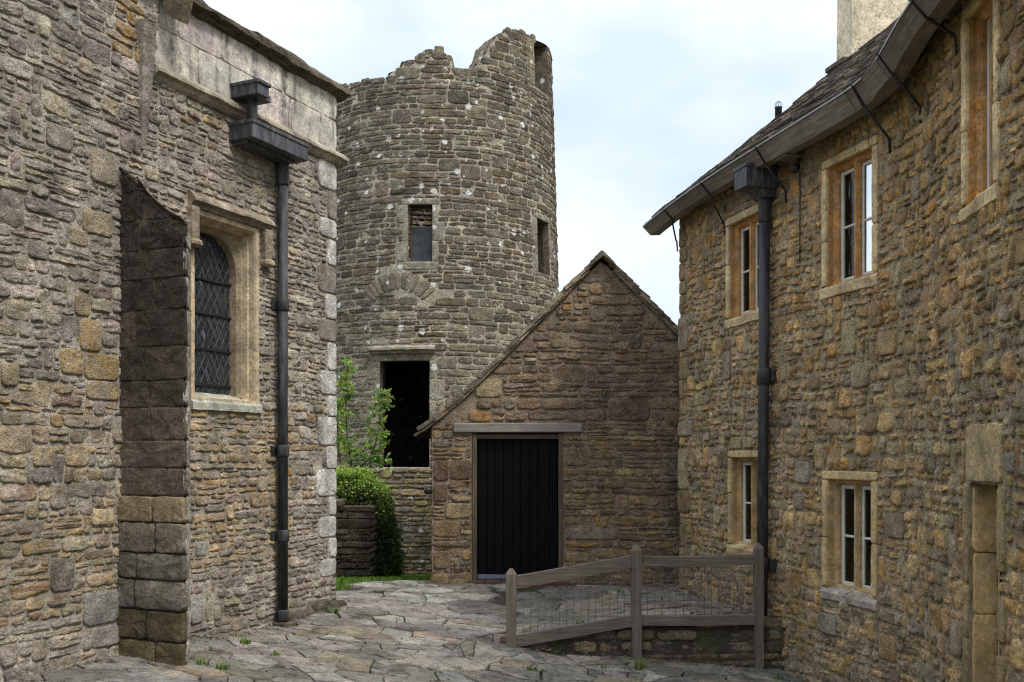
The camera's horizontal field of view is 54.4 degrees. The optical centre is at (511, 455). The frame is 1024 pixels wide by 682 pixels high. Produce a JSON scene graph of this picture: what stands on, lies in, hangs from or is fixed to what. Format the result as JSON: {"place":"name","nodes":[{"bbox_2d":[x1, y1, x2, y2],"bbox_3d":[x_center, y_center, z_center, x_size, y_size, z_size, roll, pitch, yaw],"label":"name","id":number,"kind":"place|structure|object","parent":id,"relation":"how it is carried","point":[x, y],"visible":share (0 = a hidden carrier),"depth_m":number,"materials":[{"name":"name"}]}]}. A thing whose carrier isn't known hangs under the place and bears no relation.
{"place":"outdoors","nodes":[
{"label":"outdoors","id":0,"kind":"place"},
{"bbox_2d":[336,574,431,590],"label":"grass","id":1,"kind":"structure","parent":0,"point":[343,581],"depth_m":13.39,"materials":[{"name":"green plant"}]},
{"bbox_2d":[4,580,870,681],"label":"path","id":2,"kind":"structure","parent":0,"point":[470,605],"depth_m":9.92,"materials":[{"name":"grey stone"}]},
{"bbox_2d":[195,654,216,665],"bbox_3d":[-2.559,1.690,8.247,0.188,0.090,0.182,0,0,38],"label":"weed tuft","id":3,"kind":"object","parent":2,"relation":"on","point":[199,661],"visible":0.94,"depth_m":8.24,"materials":[{"name":"green plant"}]},
{"bbox_2d":[215,659,236,669],"bbox_3d":[-2.358,1.723,8.198,0.187,0.078,0.188,0,0,14],"label":"weed tuft","id":4,"kind":"object","parent":2,"relation":"on","point":[224,666],"visible":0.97,"depth_m":8.16,"materials":[{"name":"green plant"}]},
{"bbox_2d":[240,637,250,644],"bbox_3d":[-2.468,1.705,9.155,0.134,0.076,0.164,0,0,0],"label":"weed tuft","id":5,"kind":"object","parent":2,"relation":"on","point":[245,641],"visible":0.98,"depth_m":9.17,"materials":[{"name":"green plant"}]},
{"bbox_2d":[270,650,281,655],"bbox_3d":[-2.103,1.758,8.885,0.123,0.062,0.110,0,0,-25],"label":"weed tuft","id":6,"kind":"object","parent":2,"relation":"on","point":[274,653],"visible":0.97,"depth_m":8.86,"materials":[{"name":"green plant"}]},
{"bbox_2d":[327,607,339,613],"bbox_3d":[-1.967,1.674,10.860,0.223,0.089,0.102,0,0,16],"label":"weed tuft","id":7,"kind":"object","parent":2,"relation":"on","point":[336,611],"visible":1,"depth_m":10.83,"materials":[{"name":"green plant"}]},
{"bbox_2d":[85,583,799,681],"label":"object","id":8,"kind":"structure","parent":2,"relation":"on","point":[205,638],"depth_m":10.02,"materials":[{"name":"grey stone"}]},
{"bbox_2d":[526,664,536,670],"bbox_3d":[0.172,2.003,9.413,0.117,0.064,0.117,0,0,-19],"label":"weed tuft","id":9,"kind":"object","parent":2,"relation":"on","point":[530,668],"visible":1,"depth_m":9.41,"materials":[{"name":"green plant"}]},
{"bbox_2d":[630,653,646,669],"bbox_3d":[1.216,2.018,9.749,0.259,0.155,0.290,0,0,-20],"label":"weed tuft","id":10,"kind":"object","parent":2,"relation":"on","point":[641,666],"visible":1,"depth_m":9.73,"materials":[{"name":"green plant"}]},
{"bbox_2d":[204,0,872,324],"label":"sky","id":11,"kind":"structure","parent":0,"point":[650,96],"materials":[{"name":"white"}]},
{"bbox_3d":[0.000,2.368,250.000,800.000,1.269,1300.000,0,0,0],"label":"ground","id":12,"kind":"structure","parent":0,"visible":0},
{"bbox_2d":[0,0,350,681],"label":"chapel","id":13,"kind":"structure","parent":12,"relation":"on","point":[168,337],"depth_m":8.32,"materials":[{"name":"stone"}]},
{"bbox_2d":[187,190,275,412],"bbox_3d":[-2.822,-1.431,9.662,0.410,2.006,1.195,0,0,24],"label":"window","id":14,"kind":"structure","parent":13,"relation":"in","point":[215,228],"depth_m":9.84,"materials":[{"name":"stone"}]},
{"bbox_2d":[336,499,377,578],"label":"garden wall","id":15,"kind":"structure","parent":12,"relation":"on","point":[356,547],"depth_m":13.99,"materials":[{"name":"stone"}]},
{"bbox_2d":[336,27,558,575],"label":"ruined tower","id":16,"kind":"structure","parent":12,"relation":"on","point":[447,282],"depth_m":19.49,"materials":[{"name":"stone"}]},
{"bbox_2d":[410,207,431,260],"bbox_3d":[-1.771,-4.321,19.522,0.436,1.100,0.084,0,0,2],"label":"window frame","id":17,"kind":"structure","parent":16,"relation":"in","point":[413,208],"depth_m":19.50,"materials":[{"name":"grey wood"}]},
{"bbox_2d":[414,250,680,586],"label":"stone outbuilding","id":18,"kind":"structure","parent":12,"relation":"on","point":[550,431],"depth_m":12.99,"materials":[{"name":"stone"}]},
{"bbox_2d":[478,439,556,579],"bbox_3d":[0.073,0.705,13.085,1.045,1.851,0.070,0,0,0],"label":"door","id":19,"kind":"structure","parent":18,"relation":"in","point":[530,465],"depth_m":13.08,"materials":[{"name":"black wood"}]},
{"bbox_2d":[499,616,781,665],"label":"retaining wall","id":20,"kind":"structure","parent":12,"relation":"on","point":[774,648],"depth_m":10.12,"materials":[{"name":"stone"}]},
{"bbox_2d":[506,543,763,669],"bbox_3d":[1.242,1.588,10.100,2.609,1.406,0.104,0,0,0],"label":"timber fence","id":21,"kind":"object","parent":20,"relation":"on","point":[635,561],"visible":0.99,"depth_m":10.07,"materials":[{"name":"grey wood"}]},
{"bbox_2d":[642,0,1023,681],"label":"stone house","id":22,"kind":"structure","parent":12,"relation":"on","point":[848,426],"depth_m":8.64,"materials":[{"name":"brown stone"}]},
{"bbox_2d":[724,204,758,329],"bbox_3d":[2.621,-2.067,10.958,0.191,1.258,0.891,0,0,-15],"label":"window","id":23,"kind":"structure","parent":22,"relation":"in","point":[735,313],"depth_m":11.23,"materials":[{"name":"stone"}]},
{"bbox_2d":[726,450,757,554],"bbox_3d":[2.631,0.525,10.920,0.192,1.178,0.870,0,0,-15],"label":"window","id":24,"kind":"structure","parent":22,"relation":"in","point":[738,461],"depth_m":11.20,"materials":[{"name":"stone"}]},
{"bbox_2d":[819,135,878,299],"bbox_3d":[3.122,-2.131,9.047,0.190,1.317,0.885,0,0,-15],"label":"window","id":25,"kind":"structure","parent":22,"relation":"in","point":[856,159],"depth_m":9.14,"materials":[{"name":"stone"}]},
{"bbox_2d":[820,470,877,611],"bbox_3d":[3.120,0.746,9.049,0.192,1.218,0.866,0,0,-15],"label":"window","id":26,"kind":"structure","parent":22,"relation":"in","point":[835,484],"depth_m":9.13,"materials":[{"name":"stone"}]},
{"bbox_2d":[958,0,999,222],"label":"window","id":27,"kind":"structure","parent":22,"relation":"in","point":[980,19],"depth_m":6.82,"materials":[{"name":"stone"}]},
{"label":"lawn","id":28,"kind":"structure","parent":0,"visible":0},
{"bbox_2d":[336,355,394,472],"bbox_3d":[-2.415,0.089,15.898,1.118,3.426,0.679,0,0,0],"label":"sapling","id":29,"kind":"object","parent":28,"relation":"on","point":[377,458],"visible":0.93,"depth_m":15.85,"materials":[{"name":"green plant"}]},
{"bbox_2d":[336,462,407,577],"bbox_3d":[-2.591,0.972,14.879,2.019,1.756,1.126,0,0,0],"label":"hedge","id":30,"kind":"object","parent":28,"relation":"on","point":[359,486],"visible":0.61,"depth_m":14.54,"materials":[{"name":"green plant"}]}
]}

